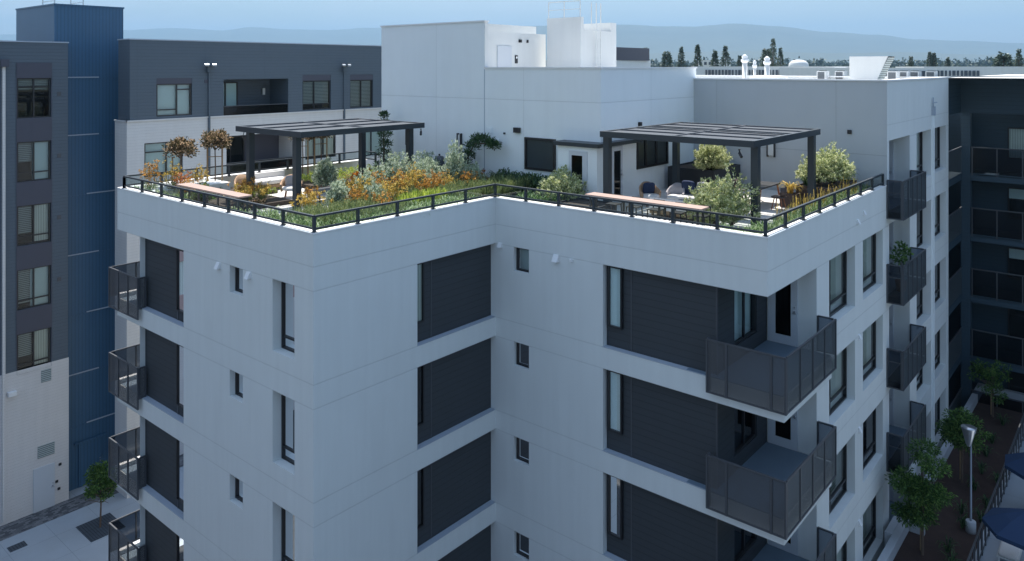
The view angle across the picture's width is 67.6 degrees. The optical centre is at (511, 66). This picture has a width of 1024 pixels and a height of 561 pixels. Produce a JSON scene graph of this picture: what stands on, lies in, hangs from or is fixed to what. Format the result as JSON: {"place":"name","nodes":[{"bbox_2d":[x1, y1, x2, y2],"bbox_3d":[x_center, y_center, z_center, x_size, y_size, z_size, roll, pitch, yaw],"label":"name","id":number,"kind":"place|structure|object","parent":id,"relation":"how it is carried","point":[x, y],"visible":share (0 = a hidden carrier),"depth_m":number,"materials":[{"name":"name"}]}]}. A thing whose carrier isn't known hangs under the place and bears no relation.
{"place":"outdoors","nodes":[
{"label":"outdoors","id":0,"kind":"place"},
{"bbox_2d":[0,483,139,560],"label":"courtyard paving","id":1,"kind":"structure","parent":0,"point":[63,538],"depth_m":35.44,"materials":[{"name":"concrete"}]},
{"bbox_2d":[0,486,118,540],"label":"paver band","id":2,"kind":"object","parent":1,"relation":"on","point":[25,523],"depth_m":37.31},
{"bbox_2d":[15,0,123,490],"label":"stair tower","id":3,"kind":"structure","parent":1,"relation":"on","point":[91,34],"depth_m":40.26,"materials":[{"name":"blue metal"}]},
{"bbox_2d":[78,437,101,486],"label":"door","id":4,"kind":"structure","parent":3,"relation":"in","point":[89,452],"depth_m":40.09,"materials":[{"name":"blue metal"}]},
{"bbox_2d":[76,513,115,541],"bbox_3d":[-19.567,21.887,36.389,1.800,0.014,1.550,0,0,40],"label":"tree grate","id":5,"kind":"object","parent":1,"relation":"on","point":[91,531],"visible":0.71,"depth_m":36.26,"materials":[{"name":"metal"}]},
{"bbox_2d":[81,460,117,527],"bbox_3d":[-19.555,20.333,36.344,1.636,3.126,2.002,0,0,-21],"label":"courtyard tree","id":6,"kind":"object","parent":5,"relation":"on","point":[101,482],"visible":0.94,"depth_m":36.37,"materials":[{"name":"green plant"}]},
{"bbox_2d":[0,27,381,44],"bbox_3d":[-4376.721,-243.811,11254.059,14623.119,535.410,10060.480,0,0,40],"label":"hills","id":7,"kind":"structure","parent":0,"point":[363,36],"depth_m":9423.08,"materials":[{"name":"blue"}]},
{"bbox_2d":[0,0,1023,42],"label":"sky","id":8,"kind":"structure","parent":0,"point":[1001,21],"materials":[{"name":"blue"}]},
{"bbox_2d":[546,60,650,66],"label":"building","id":9,"kind":"structure","parent":0,"point":[625,63],"depth_m":90.08,"materials":[{"name":"white paint"}]},
{"bbox_2d":[616,47,648,60],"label":"building","id":10,"kind":"structure","parent":9,"relation":"on","point":[633,54],"depth_m":89.71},
{"bbox_2d":[694,66,848,74],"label":"building","id":11,"kind":"structure","parent":0,"point":[720,70],"depth_m":90.82,"materials":[{"name":"white paint"}]},
{"bbox_2d":[532,24,1023,59],"bbox_3d":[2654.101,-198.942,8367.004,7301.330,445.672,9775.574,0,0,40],"label":"hills","id":12,"kind":"structure","parent":0,"point":[709,38],"depth_m":7003.42,"materials":[{"name":"blue"}]},
{"bbox_2d":[649,51,1023,63],"bbox_3d":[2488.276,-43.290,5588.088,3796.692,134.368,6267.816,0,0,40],"label":"hills","id":13,"kind":"structure","parent":0,"point":[757,55],"depth_m":5074.28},
{"bbox_2d":[779,68,936,76],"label":"building","id":14,"kind":"structure","parent":0,"point":[797,71],"depth_m":80.22,"materials":[{"name":"white paint"}]},
{"bbox_2d":[895,67,1023,76],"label":"building","id":15,"kind":"structure","parent":0,"point":[965,71],"depth_m":103.42,"materials":[{"name":"white paint"}]},
{"bbox_2d":[980,441,1023,560],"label":"terrace paving","id":16,"kind":"structure","parent":0,"point":[1013,497],"depth_m":30.20,"materials":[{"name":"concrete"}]},
{"bbox_2d":[877,383,1023,560],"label":"garden wall","id":17,"kind":"structure","parent":16,"relation":"on","point":[896,532],"depth_m":27.95,"materials":[{"name":"concrete"}]},
{"bbox_2d":[893,402,1022,560],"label":"planting bed mulch","id":18,"kind":"object","parent":16,"relation":"on","point":[910,550],"visible":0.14,"depth_m":30.78,"materials":[{"name":"brown soil"}]},
{"bbox_2d":[883,436,957,555],"bbox_3d":[14.233,15.109,26.669,2.070,3.973,2.332,0,0,9],"label":"garden tree","id":19,"kind":"object","parent":18,"relation":"on","point":[925,495],"visible":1,"depth_m":26.60,"materials":[{"name":"green plant"}]},
{"bbox_2d":[935,406,992,482],"bbox_3d":[18.438,15.472,31.445,1.750,3.247,1.997,0,0,-18],"label":"garden tree","id":20,"kind":"object","parent":18,"relation":"on","point":[951,431],"visible":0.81,"depth_m":31.20,"materials":[{"name":"green plant"}]},
{"bbox_2d":[961,424,976,534],"bbox_3d":[16.736,15.144,28.031,0.500,3.900,0.500,0,0,40],"label":"street lamp","id":21,"kind":"object","parent":18,"relation":"on","point":[969,431],"visible":1,"depth_m":27.98,"materials":[{"name":"metal"}]},
{"bbox_2d":[967,358,1011,416],"bbox_3d":[23.295,15.616,37.288,1.922,2.960,2.335,0,0,40],"label":"garden tree","id":22,"kind":"object","parent":18,"relation":"on","point":[988,376],"visible":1,"depth_m":37.17,"materials":[{"name":"green plant"}]},
{"bbox_2d":[967,413,1023,560],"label":"metal fence","id":23,"kind":"object","parent":16,"relation":"on","point":[1004,469],"visible":0.75,"depth_m":29.65,"materials":[{"name":"metal"}]},
{"bbox_2d":[982,507,1023,549],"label":"parasol","id":24,"kind":"object","parent":16,"relation":"on","point":[1006,525],"visible":1,"depth_m":25.21,"materials":[{"name":"blue fabric"}]},
{"bbox_2d":[1005,452,1023,479],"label":"parasol","id":25,"kind":"object","parent":16,"relation":"on","point":[1014,463],"visible":1,"depth_m":29.16,"materials":[{"name":"blue fabric"}]},
{"bbox_2d":[997,541,1022,560],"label":"sun lounger","id":26,"kind":"object","parent":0,"point":[1007,552],"visible":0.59,"depth_m":26.42,"materials":[{"name":"fabric"}]},
{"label":"planting bed soil","id":27,"kind":"structure","parent":0,"visible":0},
{"bbox_2d":[536,164,587,200],"bbox_3d":[1.857,4.187,27.484,2.173,1.314,2.427,0,0,40],"label":"shrub","id":28,"kind":"object","parent":27,"relation":"on","point":[561,181],"visible":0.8,"depth_m":27.03,"materials":[{"name":"green plant"}]},
{"bbox_2d":[679,163,761,225],"bbox_3d":[6.350,3.869,23.235,2.320,1.949,1.917,0,0,-8],"label":"shrub","id":29,"kind":"object","parent":27,"relation":"on","point":[722,198],"visible":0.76,"depth_m":22.88,"materials":[{"name":"green plant"}]},
{"bbox_2d":[719,183,870,233],"bbox_3d":[9.342,4.541,24.422,1.997,0.586,10.954,0,0,40],"label":"reed groundcover","id":30,"kind":"object","parent":27,"relation":"on","point":[775,222],"visible":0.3,"depth_m":22.64,"materials":[{"name":"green plant"}]},
{"bbox_2d":[774,176,867,221],"bbox_3d":[10.165,4.332,25.058,0.992,1.004,8.318,0,0,40],"label":"dry grass groundcover","id":31,"kind":"object","parent":27,"relation":"on","point":[798,203],"visible":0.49,"depth_m":23.93,"materials":[{"name":"plant"}]},
{"label":"ground","id":32,"kind":"structure","parent":0,"visible":0},
{"bbox_2d":[0,40,68,525],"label":"apartment building","id":33,"kind":"structure","parent":32,"relation":"on","point":[34,417],"depth_m":37.61,"materials":[{"name":"paint"}]},
{"bbox_2d":[17,78,49,117],"bbox_3d":[-23.802,1.519,37.835,0.820,1.970,1.480,0,0,40],"label":"window","id":34,"kind":"structure","parent":33,"relation":"in","point":[33,94],"depth_m":38.04,"materials":[{"name":"black glass"}]},
{"bbox_2d":[17,140,49,181],"bbox_3d":[-23.802,4.619,37.835,0.820,1.970,1.480,0,0,40],"label":"window","id":35,"kind":"structure","parent":33,"relation":"in","point":[38,168],"depth_m":37.94,"materials":[{"name":"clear glass"}]},
{"bbox_2d":[17,203,49,246],"bbox_3d":[-23.802,7.719,37.835,0.820,1.970,1.480,0,0,40],"label":"window","id":36,"kind":"structure","parent":33,"relation":"in","point":[40,213],"depth_m":37.93,"materials":[{"name":"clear glass"}]},
{"bbox_2d":[17,265,49,310],"bbox_3d":[-23.802,10.819,37.835,0.820,1.970,1.480,0,0,40],"label":"window","id":37,"kind":"structure","parent":33,"relation":"in","point":[39,276],"depth_m":37.87,"materials":[{"name":"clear glass"}]},
{"bbox_2d":[17,327,49,370],"bbox_3d":[-23.802,13.919,37.835,0.820,1.970,1.480,0,0,40],"label":"window","id":38,"kind":"structure","parent":33,"relation":"in","point":[40,339],"depth_m":37.94,"materials":[{"name":"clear glass"}]},
{"bbox_2d":[33,462,54,513],"bbox_3d":[-23.131,20.809,37.824,0.120,2.130,0.950,0,0,40],"label":"door","id":39,"kind":"structure","parent":33,"relation":"in","point":[44,476],"depth_m":37.80,"materials":[{"name":"white paint"}]},
{"bbox_2d":[114,38,381,498],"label":"apartment building","id":40,"kind":"structure","parent":32,"relation":"on","point":[168,90],"depth_m":42.92,"materials":[{"name":"grey paint"}]},
{"bbox_2d":[144,142,181,176],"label":"window","id":41,"kind":"structure","parent":40,"relation":"in","point":[152,151],"depth_m":40.22,"materials":[{"name":"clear glass"}]},
{"bbox_2d":[156,83,190,116],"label":"window","id":42,"kind":"structure","parent":40,"relation":"in","point":[171,99],"depth_m":40.79,"materials":[{"name":"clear glass"}]},
{"bbox_2d":[224,82,237,105],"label":"window","id":43,"kind":"structure","parent":40,"relation":"in","point":[230,88],"depth_m":45.21,"materials":[{"name":"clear glass"}]},
{"bbox_2d":[226,135,243,162],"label":"window","id":44,"kind":"structure","parent":40,"relation":"in","point":[235,153],"depth_m":45.26,"materials":[{"name":"black glass"}]},
{"bbox_2d":[303,80,329,109],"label":"window","id":45,"kind":"structure","parent":40,"relation":"in","point":[316,94],"depth_m":47.88,"materials":[{"name":"clear glass"}]},
{"bbox_2d":[305,135,334,159],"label":"window","id":46,"kind":"structure","parent":40,"relation":"in","point":[331,141],"depth_m":47.99,"materials":[{"name":"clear glass"}]},
{"bbox_2d":[350,80,371,107],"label":"window","id":47,"kind":"structure","parent":40,"relation":"in","point":[360,90],"depth_m":50.36,"materials":[{"name":"clear glass"}]},
{"bbox_2d":[366,131,381,155],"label":"window","id":48,"kind":"structure","parent":40,"relation":"in","point":[372,138],"depth_m":51.19,"materials":[{"name":"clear glass"}]},
{"bbox_2d":[108,0,949,560],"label":"apartment building","id":49,"kind":"structure","parent":32,"relation":"on","point":[496,378],"depth_m":23.76,"materials":[{"name":"white paint"}]},
{"bbox_2d":[176,248,183,313],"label":"window","id":50,"kind":"structure","parent":49,"relation":"in","point":[179,253],"depth_m":25.00,"materials":[{"name":"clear glass"}]},
{"bbox_2d":[176,344,183,408],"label":"window","id":51,"kind":"structure","parent":49,"relation":"in","point":[179,349],"depth_m":25.00,"materials":[{"name":"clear glass"}]},
{"bbox_2d":[176,439,183,504],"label":"window","id":52,"kind":"structure","parent":49,"relation":"in","point":[179,445],"depth_m":25.00,"materials":[{"name":"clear glass"}]},
{"bbox_2d":[176,183,251,212],"bbox_3d":[-9.703,4.479,24.780,3.950,1.030,0.460,0,0,40],"label":"bar counter","id":53,"kind":"object","parent":49,"relation":"on","point":[226,193],"visible":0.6,"depth_m":24.50,"materials":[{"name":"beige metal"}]},
{"bbox_2d":[255,170,284,188],"bbox_3d":[-9.889,4.664,31.268,0.800,0.660,1.700,0,0,40],"label":"outdoor sofa","id":54,"kind":"object","parent":49,"relation":"on","point":[276,177],"visible":0.41,"depth_m":31.18,"materials":[{"name":"white fabric"}]},
{"bbox_2d":[281,282,294,352],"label":"window","id":55,"kind":"structure","parent":49,"relation":"in","point":[287,290],"depth_m":21.36,"materials":[{"name":"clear glass"}]},
{"bbox_2d":[281,394,294,465],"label":"window","id":56,"kind":"structure","parent":49,"relation":"in","point":[287,404],"depth_m":21.36,"materials":[{"name":"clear glass"}]},
{"bbox_2d":[281,507,294,560],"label":"window","id":57,"kind":"structure","parent":49,"relation":"in","point":[287,519],"depth_m":21.40,"materials":[{"name":"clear glass"}]},
{"bbox_2d":[236,118,424,210],"bbox_3d":[-6.826,3.592,29.274,4.254,2.804,5.700,0,0,40],"label":"pergola","id":58,"kind":"object","parent":49,"relation":"on","point":[297,132],"visible":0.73,"depth_m":28.21,"materials":[{"name":"metal"}]},
{"bbox_2d":[194,171,543,210],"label":"planting bed soil","id":59,"kind":"structure","parent":49,"relation":"on","point":[274,201],"depth_m":27.73,"materials":[{"name":"soil"}]},
{"bbox_2d":[138,159,162,189],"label":"flowering plant","id":60,"kind":"object","parent":59,"relation":"on","point":[157,172],"visible":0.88,"depth_m":27.67,"materials":[{"name":"orange plant"}]},
{"bbox_2d":[161,135,199,176],"bbox_3d":[-12.360,3.677,28.537,1.373,2.316,1.296,0,0,40],"label":"standard tree","id":61,"kind":"object","parent":59,"relation":"on","point":[179,146],"visible":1,"depth_m":28.32,"materials":[{"name":"brown plant"}]},
{"bbox_2d":[199,128,233,181],"bbox_3d":[-11.440,3.581,29.425,1.276,2.507,1.285,0,0,3],"label":"standard tree","id":62,"kind":"object","parent":59,"relation":"on","point":[220,140],"visible":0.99,"depth_m":29.33,"materials":[{"name":"brown plant"}]},
{"bbox_2d":[134,185,481,229],"bbox_3d":[-7.832,4.541,24.082,13.254,0.586,6.618,0,0,8],"label":"strap leaf groundcover","id":63,"kind":"object","parent":59,"relation":"on","point":[277,215],"visible":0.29,"depth_m":22.85,"materials":[{"name":"green plant"}]},
{"bbox_2d":[311,157,338,186],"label":"shrub","id":64,"kind":"object","parent":59,"relation":"on","point":[325,173],"visible":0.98,"depth_m":30.32,"materials":[{"name":"green plant"}]},
{"bbox_2d":[325,178,350,203],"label":"shrub","id":65,"kind":"object","parent":59,"relation":"on","point":[338,191],"visible":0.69,"depth_m":25.59,"materials":[{"name":"green plant"}]},
{"bbox_2d":[372,110,393,166],"bbox_3d":[-5.761,3.361,34.310,1.129,2.946,1.018,0,0,40],"label":"small leafy tree","id":66,"kind":"object","parent":59,"relation":"on","point":[384,143],"visible":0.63,"depth_m":34.21,"materials":[{"name":"green plant"}]},
{"bbox_2d":[384,149,414,182],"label":"shrub","id":67,"kind":"object","parent":59,"relation":"on","point":[394,164],"visible":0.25,"depth_m":28.21,"materials":[{"name":"green plant"}]},
{"bbox_2d":[285,172,533,225],"bbox_3d":[-3.465,4.436,26.134,4.058,0.796,10.116,0,0,40],"label":"rush groundcover","id":68,"kind":"object","parent":59,"relation":"on","point":[317,209],"visible":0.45,"depth_m":25.17,"materials":[{"name":"green plant"}]},
{"bbox_2d":[395,161,424,200],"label":"flowering plant","id":69,"kind":"object","parent":59,"relation":"on","point":[414,176],"visible":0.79,"depth_m":26.23,"materials":[{"name":"orange plant"}]},
{"bbox_2d":[396,186,449,207],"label":"lime grass groundcover","id":70,"kind":"object","parent":59,"relation":"on","point":[414,193],"visible":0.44,"depth_m":25.50,"materials":[{"name":"green plant"}]},
{"bbox_2d":[409,150,441,183],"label":"shrub","id":71,"kind":"object","parent":59,"relation":"on","point":[431,166],"visible":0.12,"depth_m":29.09,"materials":[{"name":"green plant"}]},
{"bbox_2d":[441,139,469,182],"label":"shrub","id":72,"kind":"object","parent":59,"relation":"on","point":[453,164],"visible":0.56,"depth_m":28.96,"materials":[{"name":"green plant"}]},
{"bbox_2d":[459,132,501,164],"bbox_3d":[-1.306,3.694,30.843,2.403,2.288,0.957,0,0,40],"label":"leaning pine","id":73,"kind":"object","parent":59,"relation":"on","point":[488,141],"visible":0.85,"depth_m":30.75,"materials":[{"name":"green plant"}]},
{"bbox_2d":[417,262,424,323],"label":"window","id":74,"kind":"structure","parent":49,"relation":"in","point":[421,266],"depth_m":23.21,"materials":[{"name":"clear glass"}]},
{"bbox_2d":[417,365,424,426],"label":"window","id":75,"kind":"structure","parent":49,"relation":"in","point":[420,370],"depth_m":23.21,"materials":[{"name":"black glass"}]},
{"bbox_2d":[417,467,424,529],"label":"window","id":76,"kind":"structure","parent":49,"relation":"in","point":[421,473],"depth_m":23.21,"materials":[{"name":"black glass"}]},
{"bbox_2d":[497,46,511,66],"bbox_3d":[-0.322,-0.221,32.344,0.040,1.330,0.920,0,0,40],"label":"door","id":77,"kind":"structure","parent":49,"relation":"in","point":[504,53],"depth_m":32.32,"materials":[{"name":"white paint"}]},
{"bbox_2d":[517,248,528,272],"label":"window","id":78,"kind":"structure","parent":49,"relation":"in","point":[522,254],"depth_m":25.10,"materials":[{"name":"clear glass"}]},
{"bbox_2d":[524,137,555,171],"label":"window","id":79,"kind":"structure","parent":49,"relation":"in","point":[539,153],"depth_m":29.49,"materials":[{"name":"black glass"}]},
{"bbox_2d":[569,150,587,198],"bbox_3d":[2.391,4.019,27.649,0.800,1.950,0.060,0,0,40],"label":"door","id":80,"kind":"structure","parent":49,"relation":"in","point":[578,160],"depth_m":27.58,"materials":[{"name":"white paint"}]},
{"bbox_2d":[549,197,616,212],"bbox_3d":[2.254,4.784,25.541,1.650,0.420,2.000,0,0,40],"label":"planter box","id":81,"kind":"object","parent":49,"relation":"on","point":[581,201],"visible":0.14,"depth_m":25.96,"materials":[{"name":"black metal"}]},
{"bbox_2d":[608,266,622,329],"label":"window","id":82,"kind":"structure","parent":49,"relation":"in","point":[615,274],"depth_m":22.75,"materials":[{"name":"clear glass"}]},
{"bbox_2d":[608,370,622,434],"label":"window","id":83,"kind":"structure","parent":49,"relation":"in","point":[615,380],"depth_m":22.75,"materials":[{"name":"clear glass"}]},
{"bbox_2d":[608,474,622,539],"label":"window","id":84,"kind":"structure","parent":49,"relation":"in","point":[615,485],"depth_m":22.71,"materials":[{"name":"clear glass"}]},
{"bbox_2d":[612,145,622,202],"bbox_3d":[3.807,3.954,28.025,0.140,2.080,0.900,0,0,40],"label":"door","id":85,"kind":"structure","parent":49,"relation":"in","point":[617,151],"depth_m":28.14,"materials":[{"name":"white paint"}]},
{"bbox_2d":[585,192,708,225],"bbox_3d":[3.915,4.469,22.662,3.900,1.050,0.500,0,0,40],"label":"bar counter","id":86,"kind":"object","parent":49,"relation":"on","point":[659,202],"visible":0.44,"depth_m":22.42,"materials":[{"name":"beige wood"}]},
{"bbox_2d":[636,140,668,169],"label":"window","id":87,"kind":"structure","parent":49,"relation":"in","point":[649,153],"depth_m":30.48,"materials":[{"name":"black glass"}]},
{"bbox_2d":[668,161,739,188],"bbox_3d":[7.910,4.519,31.432,2.000,0.950,2.500,0,0,40],"label":"planter box","id":88,"kind":"object","parent":49,"relation":"on","point":[689,171],"visible":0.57,"depth_m":30.57,"materials":[{"name":"black metal"}]},
{"bbox_2d":[692,144,733,169],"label":"shrub","id":89,"kind":"object","parent":88,"relation":"on","point":[710,157],"visible":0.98,"depth_m":30.03,"materials":[{"name":"green plant"}]},
{"bbox_2d":[600,122,820,224],"bbox_3d":[6.952,3.592,26.613,5.450,2.804,5.904,0,0,40],"label":"pergola","id":90,"kind":"object","parent":49,"relation":"on","point":[752,137],"visible":0.78,"depth_m":26.08,"materials":[{"name":"metal"}]},
{"bbox_2d":[734,291,755,344],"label":"window","id":91,"kind":"structure","parent":49,"relation":"in","point":[744,303],"depth_m":22.36,"materials":[{"name":"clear glass"}]},
{"bbox_2d":[734,408,755,454],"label":"window","id":92,"kind":"structure","parent":49,"relation":"in","point":[744,422],"depth_m":22.84,"materials":[{"name":"black glass"}]},
{"bbox_2d":[734,526,755,560],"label":"window","id":93,"kind":"structure","parent":49,"relation":"in","point":[743,539],"depth_m":22.63,"materials":[{"name":"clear glass"}]},
{"bbox_2d":[768,279,797,346],"bbox_3d":[8.140,7.209,23.011,0.890,2.230,0.140,0,0,40],"label":"door","id":94,"kind":"structure","parent":49,"relation":"in","point":[783,304],"depth_m":22.99,"materials":[{"name":"white paint"}]},
{"bbox_2d":[768,410,797,450],"bbox_3d":[8.140,10.309,23.011,0.890,2.230,0.140,0,0,40],"label":"door","id":95,"kind":"structure","parent":49,"relation":"in","point":[785,434],"depth_m":22.97,"materials":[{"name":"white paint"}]},
{"bbox_2d":[768,529,797,555],"bbox_3d":[8.153,13.409,23.026,0.890,2.230,0.060,0,0,40],"label":"door","id":96,"kind":"structure","parent":49,"relation":"in","point":[791,546],"depth_m":22.83,"materials":[{"name":"white paint"}]},
{"bbox_2d":[796,179,856,203],"bbox_3d":[11.565,4.619,28.088,1.300,0.750,2.700,0,0,40],"label":"planter box","id":97,"kind":"object","parent":49,"relation":"on","point":[802,188],"visible":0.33,"depth_m":27.35,"materials":[{"name":"brown metal"}]},
{"bbox_2d":[794,141,856,183],"bbox_3d":[11.397,3.460,27.832,2.237,1.588,1.693,0,0,-15],"label":"shrub","id":98,"kind":"object","parent":97,"relation":"in","point":[832,166],"visible":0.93,"depth_m":27.53,"materials":[{"name":"green plant"}]},
{"bbox_2d":[829,250,846,316],"bbox_3d":[9.982,6.899,24.707,0.820,2.030,2.610,0,0,40],"label":"window","id":99,"kind":"structure","parent":49,"relation":"in","point":[837,265],"depth_m":25.20,"materials":[{"name":"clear glass"}]},
{"bbox_2d":[829,347,846,415],"bbox_3d":[9.982,9.999,24.707,0.820,2.030,2.610,0,0,40],"label":"window","id":100,"kind":"structure","parent":49,"relation":"in","point":[838,382],"depth_m":25.22,"materials":[{"name":"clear glass"}]},
{"bbox_2d":[829,443,846,514],"bbox_3d":[9.982,13.099,24.707,0.820,2.030,2.610,0,0,40],"label":"window","id":101,"kind":"structure","parent":49,"relation":"in","point":[838,488],"depth_m":25.28,"materials":[{"name":"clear glass"}]},
{"bbox_2d":[863,233,875,292],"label":"window","id":102,"kind":"structure","parent":49,"relation":"in","point":[869,244],"depth_m":27.80,"materials":[{"name":"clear glass"}]},
{"bbox_2d":[863,321,875,380],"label":"window","id":103,"kind":"structure","parent":49,"relation":"in","point":[869,335],"depth_m":27.80,"materials":[{"name":"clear glass"}]},
{"bbox_2d":[863,408,875,469],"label":"window","id":104,"kind":"structure","parent":49,"relation":"in","point":[869,426],"depth_m":28.06,"materials":[{"name":"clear glass"}]},
{"bbox_2d":[863,496,875,557],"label":"window","id":105,"kind":"structure","parent":49,"relation":"in","point":[869,516],"depth_m":27.80,"materials":[{"name":"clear glass"}]},
{"bbox_2d":[849,56,894,79],"bbox_3d":[16.058,0.164,34.110,1.605,1.260,1.100,0,0,40],"label":"air intake hood","id":106,"kind":"object","parent":49,"relation":"on","point":[870,67],"visible":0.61,"depth_m":33.77,"materials":[{"name":"white paint"}]},
{"bbox_2d":[889,240,913,291],"bbox_3d":[14.697,7.463,28.927,0.814,1.942,1.625,0,0,40],"label":"potted plant","id":107,"kind":"object","parent":49,"relation":"on","point":[903,259],"visible":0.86,"depth_m":28.72,"materials":[{"name":"green plant"}]},
{"bbox_2d":[649,55,1023,67],"bbox_3d":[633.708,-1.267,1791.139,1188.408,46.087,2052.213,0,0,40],"label":"tree belt","id":108,"kind":"object","parent":32,"relation":"on","point":[987,62],"visible":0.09,"depth_m":1116.96,"materials":[{"name":"green plant"}]},
{"bbox_2d":[941,74,1023,420],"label":"apartment building","id":109,"kind":"structure","parent":32,"relation":"on","point":[985,218],"depth_m":39.11,"materials":[{"name":"black"}]},
{"bbox_2d":[1008,127,1023,149],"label":"window","id":110,"kind":"structure","parent":109,"relation":"in","point":[1015,135],"depth_m":39.46,"materials":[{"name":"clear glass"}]},
{"bbox_2d":[1008,187,1023,212],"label":"window","id":111,"kind":"structure","parent":109,"relation":"in","point":[1015,195],"depth_m":39.48,"materials":[{"name":"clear glass"}]},
{"bbox_2d":[1008,247,1023,275],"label":"window","id":112,"kind":"structure","parent":109,"relation":"in","point":[1015,255],"depth_m":39.48,"materials":[{"name":"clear glass"}]},
{"bbox_2d":[1008,308,1023,337],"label":"window","id":113,"kind":"structure","parent":109,"relation":"in","point":[1015,317],"depth_m":39.51,"materials":[{"name":"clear glass"}]},
{"bbox_2d":[1008,371,1023,392],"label":"window","id":114,"kind":"structure","parent":109,"relation":"in","point":[1016,383],"depth_m":39.48,"materials":[{"name":"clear glass"}]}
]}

